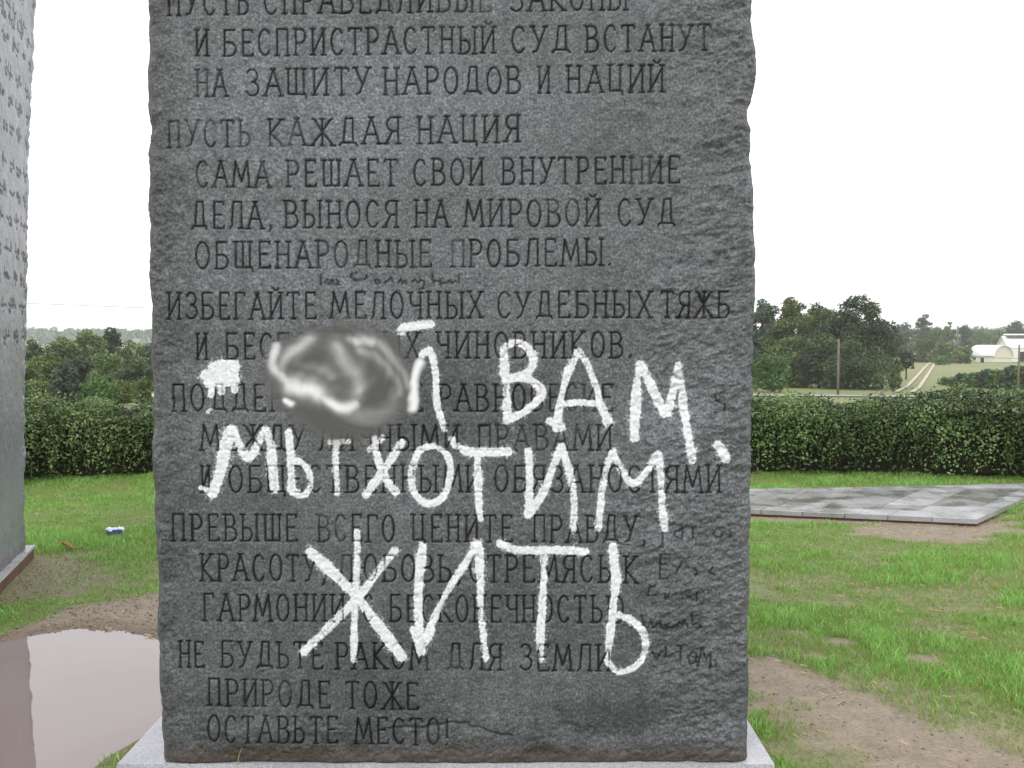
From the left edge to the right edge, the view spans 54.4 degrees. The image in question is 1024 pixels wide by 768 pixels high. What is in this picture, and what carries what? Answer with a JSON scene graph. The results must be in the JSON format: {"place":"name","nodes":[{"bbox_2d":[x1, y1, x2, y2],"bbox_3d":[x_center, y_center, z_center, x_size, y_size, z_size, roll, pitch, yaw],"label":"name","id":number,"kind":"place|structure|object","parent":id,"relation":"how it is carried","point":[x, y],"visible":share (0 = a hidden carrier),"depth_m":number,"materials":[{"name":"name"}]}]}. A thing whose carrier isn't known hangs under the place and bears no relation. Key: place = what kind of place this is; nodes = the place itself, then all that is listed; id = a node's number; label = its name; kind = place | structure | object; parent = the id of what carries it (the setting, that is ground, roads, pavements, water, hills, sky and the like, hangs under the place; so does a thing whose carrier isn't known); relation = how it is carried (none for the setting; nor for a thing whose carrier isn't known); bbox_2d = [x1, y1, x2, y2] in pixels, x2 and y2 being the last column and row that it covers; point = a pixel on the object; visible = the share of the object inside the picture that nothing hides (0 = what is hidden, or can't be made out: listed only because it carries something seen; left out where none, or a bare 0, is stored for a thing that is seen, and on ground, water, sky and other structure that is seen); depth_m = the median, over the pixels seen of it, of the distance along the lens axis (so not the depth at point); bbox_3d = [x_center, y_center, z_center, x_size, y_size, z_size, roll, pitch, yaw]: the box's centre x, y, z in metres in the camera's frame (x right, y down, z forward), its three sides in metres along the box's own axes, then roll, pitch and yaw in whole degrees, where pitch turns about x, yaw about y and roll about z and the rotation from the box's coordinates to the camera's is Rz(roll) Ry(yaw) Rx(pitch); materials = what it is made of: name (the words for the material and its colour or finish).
{"place":"outdoors","nodes":[
{"label":"outdoors","id":0,"kind":"place"},
{"bbox_2d":[0,557,158,642],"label":"gravel","id":1,"kind":"structure","parent":0,"point":[76,613],"depth_m":5.55,"materials":[{"name":"stone"}]},
{"bbox_2d":[0,337,1023,767],"bbox_3d":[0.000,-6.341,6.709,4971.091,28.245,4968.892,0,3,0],"label":"ground","id":2,"kind":"structure","parent":0,"point":[838,737],"depth_m":5.33,"materials":[{"name":"green plant"}]},
{"bbox_2d":[0,545,35,593],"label":"stone plinth","id":3,"kind":"structure","parent":2,"relation":"on","point":[16,566],"depth_m":6.44,"materials":[{"name":"grey stone"}]},
{"bbox_2d":[0,0,35,570],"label":"standing stone","id":4,"kind":"object","parent":3,"relation":"on","point":[17,42],"visible":1,"depth_m":6.63,"materials":[{"name":"stone"}]},
{"bbox_2d":[25,359,43,385],"bbox_3d":[-29.813,-0.286,60.229,2.698,2.770,2.753,-3,4,-44],"label":"broadleaf tree","id":5,"kind":"object","parent":2,"relation":"on","point":[31,371],"visible":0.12,"depth_m":60.34,"materials":[{"name":"green plant"}]},
{"bbox_2d":[25,338,45,375],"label":"broadleaf tree","id":6,"kind":"object","parent":2,"relation":"on","point":[33,349],"visible":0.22,"depth_m":69.76,"materials":[{"name":"green plant"}]},
{"bbox_2d":[24,377,56,406],"bbox_3d":[-21.018,0.358,44.070,1.920,1.309,1.948,0,3,0],"label":"shrub","id":7,"kind":"object","parent":2,"relation":"on","point":[44,384],"visible":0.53,"depth_m":43.76,"materials":[{"name":"green plant"}]},
{"bbox_2d":[29,352,67,396],"bbox_3d":[-28.626,-0.488,62.094,2.187,3.073,2.593,1,3,25],"label":"broadleaf tree","id":8,"kind":"object","parent":2,"relation":"on","point":[46,359],"visible":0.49,"depth_m":61.49,"materials":[{"name":"green plant"}]},
{"bbox_2d":[41,336,84,377],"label":"broadleaf tree","id":9,"kind":"object","parent":2,"relation":"on","point":[63,345],"visible":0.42,"depth_m":77.49,"materials":[{"name":"green plant"}]},
{"bbox_2d":[47,362,81,402],"bbox_3d":[-18.920,0.122,42.069,1.294,2.119,1.331,0,3,0],"label":"shrub","id":10,"kind":"object","parent":2,"relation":"on","point":[65,373],"visible":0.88,"depth_m":41.85,"materials":[{"name":"green plant"}]},
{"bbox_2d":[0,629,162,767],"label":"puddle","id":11,"kind":"object","parent":2,"relation":"on","point":[78,698],"visible":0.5,"depth_m":4.30,"materials":[{"name":"liquid"}]},
{"bbox_2d":[65,354,100,394],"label":"broadleaf tree","id":12,"kind":"object","parent":2,"relation":"on","point":[83,364],"visible":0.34,"depth_m":65.67,"materials":[{"name":"green plant"}]},
{"bbox_2d":[24,389,153,479],"bbox_3d":[-5.841,0.607,10.021,10.324,1.025,1.855,-1,3,-28],"label":"hedge","id":13,"kind":"object","parent":2,"relation":"on","point":[67,444],"visible":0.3,"depth_m":10.84,"materials":[{"name":"green plant"}]},
{"bbox_2d":[72,329,108,382],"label":"broadleaf tree","id":14,"kind":"object","parent":2,"relation":"on","point":[85,339],"visible":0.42,"depth_m":81.68,"materials":[{"name":"green plant"}]},
{"bbox_2d":[74,377,120,405],"bbox_3d":[-18.415,0.329,44.073,1.960,1.311,1.941,0,3,0],"label":"shrub","id":15,"kind":"object","parent":2,"relation":"on","point":[86,389],"visible":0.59,"depth_m":43.75,"materials":[{"name":"green plant"}]},
{"bbox_2d":[84,352,123,389],"bbox_3d":[-26.039,-0.533,63.961,2.786,3.028,3.095,-1,3,-29],"label":"broadleaf tree","id":16,"kind":"object","parent":2,"relation":"on","point":[110,361],"visible":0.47,"depth_m":63.57,"materials":[{"name":"green plant"}]},
{"bbox_2d":[99,327,124,366],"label":"broadleaf tree","id":17,"kind":"object","parent":2,"relation":"on","point":[112,336],"visible":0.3,"depth_m":85.74,"materials":[{"name":"green plant"}]},
{"bbox_2d":[106,527,124,535],"bbox_3d":[-3.075,1.142,7.720,0.139,0.070,0.066,0,3,-8],"label":"drink can","id":18,"kind":"object","parent":2,"relation":"on","point":[111,530],"visible":0.9,"depth_m":7.70,"materials":[{"name":"metal"}]},
{"bbox_2d":[107,378,136,404],"bbox_3d":[-18.228,0.342,46.049,1.945,1.245,2.028,0,3,0],"label":"shrub","id":19,"kind":"object","parent":2,"relation":"on","point":[122,392],"visible":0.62,"depth_m":45.81,"materials":[{"name":"green plant"}]},
{"bbox_2d":[113,340,150,378],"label":"broadleaf tree","id":20,"kind":"object","parent":2,"relation":"on","point":[127,353],"visible":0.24,"depth_m":75.73,"materials":[{"name":"green plant"}]},
{"bbox_2d":[111,357,153,396],"bbox_3d":[-23.417,-0.365,62.120,2.978,2.711,2.835,0,3,0],"label":"broadleaf tree","id":21,"kind":"object","parent":2,"relation":"on","point":[135,371],"visible":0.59,"depth_m":61.53,"materials":[{"name":"green plant"}]},
{"bbox_2d":[133,376,153,404],"bbox_3d":[-16.274,0.285,44.068,0.901,1.299,0.879,0,3,0],"label":"shrub","id":22,"kind":"object","parent":2,"relation":"on","point":[143,389],"visible":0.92,"depth_m":43.89,"materials":[{"name":"green plant"}]},
{"bbox_2d":[136,343,153,387],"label":"broadleaf tree","id":23,"kind":"object","parent":2,"relation":"on","point":[147,347],"visible":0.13,"depth_m":79.48,"materials":[{"name":"green plant"}]},
{"bbox_2d":[116,716,774,767],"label":"stone plinth","id":24,"kind":"structure","parent":2,"relation":"on","point":[146,750],"depth_m":3.39,"materials":[{"name":"grey stone"}]},
{"bbox_2d":[148,0,755,762],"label":"standing stone","id":25,"kind":"object","parent":24,"relation":"on","point":[452,330],"visible":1,"depth_m":3.33,"materials":[{"name":"stone"}]},
{"bbox_2d":[0,469,1023,767],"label":"grass","id":26,"kind":"structure","parent":2,"relation":"on","point":[806,617],"depth_m":6.08,"materials":[{"name":"green plant"}]},
{"bbox_2d":[61,542,81,549],"bbox_3d":[-3.193,1.175,7.225,0.140,0.057,0.090,5,0,-23],"label":"dead leaf","id":27,"kind":"object","parent":26,"relation":"on","point":[67,544],"visible":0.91,"depth_m":7.23,"materials":[{"name":"brown plant"}]},
{"bbox_2d":[26,325,1023,346],"bbox_3d":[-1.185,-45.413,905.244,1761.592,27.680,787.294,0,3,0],"label":"woods","id":28,"kind":"object","parent":2,"relation":"on","point":[44,335],"visible":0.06,"depth_m":789.35,"materials":[{"name":"green plant"}]},
{"bbox_2d":[752,322,760,382],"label":"broadleaf tree","id":29,"kind":"object","parent":2,"relation":"on","point":[755,326],"visible":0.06,"depth_m":97.53,"materials":[{"name":"green plant"}]},
{"bbox_2d":[751,365,762,390],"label":"shrub","id":30,"kind":"object","parent":2,"relation":"on","point":[752,373],"visible":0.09,"depth_m":74.68,"materials":[{"name":"green plant"}]},
{"bbox_2d":[752,298,781,360],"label":"broadleaf tree","id":31,"kind":"object","parent":2,"relation":"on","point":[764,316],"visible":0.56,"depth_m":95.73,"materials":[{"name":"green plant"}]},
{"bbox_2d":[752,354,790,391],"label":"shrub","id":32,"kind":"object","parent":2,"relation":"on","point":[772,378],"visible":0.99,"depth_m":71.41,"materials":[{"name":"green plant"}]},
{"bbox_2d":[763,334,812,387],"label":"broadleaf tree","id":33,"kind":"object","parent":2,"relation":"on","point":[790,346],"visible":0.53,"depth_m":87.37,"materials":[{"name":"green plant"}]},
{"bbox_2d":[761,297,816,357],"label":"broadleaf tree","id":34,"kind":"object","parent":2,"relation":"on","point":[791,315],"visible":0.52,"depth_m":91.34,"materials":[{"name":"green plant"}]},
{"bbox_2d":[796,302,831,338],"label":"broadleaf tree","id":35,"kind":"object","parent":2,"relation":"on","point":[816,317],"visible":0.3,"depth_m":100.24,"materials":[{"name":"green plant"}]},
{"bbox_2d":[792,330,846,387],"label":"broadleaf tree","id":36,"kind":"object","parent":2,"relation":"on","point":[819,345],"visible":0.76,"depth_m":85.12,"materials":[{"name":"green plant"}]},
{"bbox_2d":[836,339,839,394],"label":"utility pole","id":37,"kind":"object","parent":2,"relation":"on","point":[838,356],"visible":0.86,"depth_m":65.97,"materials":[{"name":"brown wood"}]},
{"bbox_2d":[29,303,838,328],"bbox_3d":[-20.000,-4.798,59.840,80.001,2.982,0.023,0,3,0],"label":"utility wire","id":38,"kind":"object","parent":37,"relation":"attached to","point":[139,307],"visible":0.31,"depth_m":59.84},
{"bbox_2d":[62,353,824,359],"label":"utility wire","id":39,"kind":"object","parent":37,"relation":"attached to","point":[768,359],"visible":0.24,"depth_m":65.85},
{"bbox_2d":[843,359,1007,362],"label":"utility wire","id":40,"kind":"object","parent":37,"relation":"attached to","point":[933,361],"visible":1,"depth_m":66.10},
{"bbox_2d":[866,355,1023,358],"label":"utility wire","id":41,"kind":"object","parent":37,"relation":"attached to","point":[926,356],"visible":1,"depth_m":66.05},
{"bbox_2d":[818,313,863,385],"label":"broadleaf tree","id":42,"kind":"object","parent":2,"relation":"on","point":[835,332],"visible":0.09,"depth_m":93.34,"materials":[{"name":"green plant"}]},
{"bbox_2d":[819,338,896,389],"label":"broadleaf tree","id":43,"kind":"object","parent":2,"relation":"on","point":[863,371],"visible":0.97,"depth_m":81.42,"materials":[{"name":"green plant"}]},
{"bbox_2d":[824,294,900,386],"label":"broadleaf tree","id":44,"kind":"object","parent":2,"relation":"on","point":[855,325],"visible":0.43,"depth_m":86.24,"materials":[{"name":"green plant"}]},
{"bbox_2d":[865,325,904,386],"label":"broadleaf tree","id":45,"kind":"object","parent":2,"relation":"on","point":[899,368],"visible":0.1,"depth_m":91.28,"materials":[{"name":"green plant"}]},
{"bbox_2d":[749,484,1023,525],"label":"stone tablet","id":46,"kind":"object","parent":2,"relation":"on","point":[969,505],"visible":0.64,"depth_m":8.91,"materials":[{"name":"stone"}]},
{"bbox_2d":[750,378,1023,475],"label":"hedge","id":47,"kind":"object","parent":2,"relation":"on","point":[939,436],"visible":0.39,"depth_m":11.07,"materials":[{"name":"green plant"}]},
{"bbox_2d":[886,372,902,388],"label":"shrub","id":48,"kind":"object","parent":2,"relation":"on","point":[896,380],"visible":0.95,"depth_m":83.80,"materials":[{"name":"green plant"}]},
{"bbox_2d":[896,322,915,357],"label":"broadleaf tree","id":49,"kind":"object","parent":2,"relation":"on","point":[906,331],"visible":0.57,"depth_m":288.29,"materials":[{"name":"green plant"}]},
{"bbox_2d":[899,350,915,379],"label":"broadleaf tree","id":50,"kind":"object","parent":2,"relation":"on","point":[907,361],"visible":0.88,"depth_m":111.64,"materials":[{"name":"green plant"}]},
{"bbox_2d":[911,314,932,351],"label":"broadleaf tree","id":51,"kind":"object","parent":2,"relation":"on","point":[922,332],"visible":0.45,"depth_m":279.08,"materials":[{"name":"green plant"}]},
{"bbox_2d":[907,337,940,362],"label":"shrub","id":52,"kind":"object","parent":2,"relation":"on","point":[922,347],"visible":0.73,"depth_m":213.91,"materials":[{"name":"green plant"}]},
{"bbox_2d":[927,327,953,352],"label":"broadleaf tree","id":53,"kind":"object","parent":2,"relation":"on","point":[936,332],"visible":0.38,"depth_m":248.63,"materials":[{"name":"green plant"}]},
{"bbox_2d":[932,354,951,364],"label":"shrub","id":54,"kind":"object","parent":2,"relation":"on","point":[941,358],"visible":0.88,"depth_m":179.40,"materials":[{"name":"green plant"}]},
{"bbox_2d":[937,376,949,384],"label":"shrub","id":55,"kind":"object","parent":2,"relation":"on","point":[943,379],"visible":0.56,"depth_m":97.91,"materials":[{"name":"green plant"}]},
{"bbox_2d":[927,341,960,362],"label":"shrub","id":56,"kind":"object","parent":2,"relation":"on","point":[944,348],"visible":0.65,"depth_m":204.78,"materials":[{"name":"green plant"}]},
{"bbox_2d":[943,322,956,347],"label":"broadleaf tree","id":57,"kind":"object","parent":2,"relation":"on","point":[951,337],"visible":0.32,"depth_m":279.00,"materials":[{"name":"green plant"}]},
{"bbox_2d":[945,376,960,385],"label":"shrub","id":58,"kind":"object","parent":2,"relation":"on","point":[950,380],"visible":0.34,"depth_m":96.36,"materials":[{"name":"green plant"}]},
{"bbox_2d":[952,372,964,385],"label":"shrub","id":59,"kind":"object","parent":2,"relation":"on","point":[959,375],"visible":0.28,"depth_m":94.66,"materials":[{"name":"green plant"}]},
{"bbox_2d":[949,344,974,363],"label":"shrub","id":60,"kind":"object","parent":2,"relation":"on","point":[965,351],"visible":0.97,"depth_m":194.06,"materials":[{"name":"green plant"}]},
{"bbox_2d":[955,324,973,347],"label":"broadleaf tree","id":61,"kind":"object","parent":2,"relation":"on","point":[963,330],"visible":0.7,"depth_m":288.81,"materials":[{"name":"green plant"}]},
{"bbox_2d":[961,372,974,386],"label":"shrub","id":62,"kind":"object","parent":2,"relation":"on","point":[966,377],"visible":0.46,"depth_m":92.94,"materials":[{"name":"green plant"}]},
{"bbox_2d":[968,372,982,387],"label":"shrub","id":63,"kind":"object","parent":2,"relation":"on","point":[972,381],"visible":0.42,"depth_m":91.19,"materials":[{"name":"green plant"}]},
{"bbox_2d":[961,328,997,345],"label":"broadleaf tree","id":64,"kind":"object","parent":2,"relation":"on","point":[976,337],"visible":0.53,"depth_m":327.71,"materials":[{"name":"green plant"}]},
{"bbox_2d":[976,368,994,388],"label":"shrub","id":65,"kind":"object","parent":2,"relation":"on","point":[981,377],"visible":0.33,"depth_m":89.64,"materials":[{"name":"green plant"}]},
{"bbox_2d":[970,345,1013,362],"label":"barn","id":66,"kind":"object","parent":2,"relation":"on","point":[993,353],"depth_m":205.99,"materials":[{"name":"white metal"}]},
{"bbox_2d":[980,357,984,362],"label":"door","id":67,"kind":"structure","parent":66,"relation":"in","point":[982,359],"depth_m":206.24,"materials":[{"name":"grey"}]},
{"bbox_2d":[984,368,1000,388],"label":"shrub","id":68,"kind":"object","parent":2,"relation":"on","point":[989,379],"visible":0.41,"depth_m":88.05,"materials":[{"name":"green plant"}]},
{"bbox_2d":[982,328,1005,344],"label":"broadleaf tree","id":69,"kind":"object","parent":2,"relation":"on","point":[998,337],"visible":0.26,"depth_m":337.80,"materials":[{"name":"green plant"}]},
{"bbox_2d":[993,369,1005,387],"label":"shrub","id":70,"kind":"object","parent":2,"relation":"on","point":[998,379],"visible":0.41,"depth_m":86.27,"materials":[{"name":"green plant"}]},
{"bbox_2d":[1000,365,1016,389],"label":"shrub","id":71,"kind":"object","parent":2,"relation":"on","point":[1007,378],"visible":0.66,"depth_m":84.53,"materials":[{"name":"green plant"}]},
{"bbox_2d":[996,334,1023,361],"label":"barn","id":72,"kind":"structure","parent":2,"relation":"on","point":[1012,341],"depth_m":233.00,"materials":[{"name":"white metal"}]},
{"bbox_2d":[1020,351,1023,361],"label":"door","id":73,"kind":"structure","parent":72,"relation":"in","point":[1021,352],"depth_m":231.04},
{"bbox_2d":[1003,320,1023,335],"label":"broadleaf tree","id":74,"kind":"object","parent":2,"relation":"on","point":[1016,327],"visible":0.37,"depth_m":328.82,"materials":[{"name":"green plant"}]},
{"bbox_2d":[1009,365,1022,388],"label":"shrub","id":75,"kind":"object","parent":2,"relation":"on","point":[1014,374],"visible":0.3,"depth_m":82.93,"materials":[{"name":"green plant"}]},
{"bbox_2d":[1017,345,1019,393],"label":"fence post","id":76,"kind":"object","parent":2,"relation":"on","point":[1018,377],"visible":0.79,"depth_m":69.97,"materials":[{"name":"brown wood"}]},
{"bbox_2d":[1016,366,1023,390],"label":"shrub","id":77,"kind":"object","parent":2,"relation":"on","point":[1021,385],"visible":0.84,"depth_m":81.34,"materials":[{"name":"green plant"}]},
{"bbox_2d":[26,0,1023,331],"label":"sky","id":78,"kind":"structure","parent":0,"point":[886,155],"materials":[{"name":"white"}]},
{"bbox_2d":[129,394,999,397],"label":"road","id":79,"kind":"structure","parent":0,"point":[832,395],"depth_m":63.50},
{"bbox_2d":[748,523,1023,767],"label":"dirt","id":80,"kind":"structure","parent":0,"point":[868,698],"depth_m":4.07,"materials":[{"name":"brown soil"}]},
{"bbox_2d":[896,362,930,391],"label":"track","id":81,"kind":"structure","parent":0,"point":[914,378],"depth_m":110.13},
{"bbox_2d":[910,364,934,391],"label":"track","id":82,"kind":"structure","parent":0,"point":[923,380],"depth_m":107.34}
]}

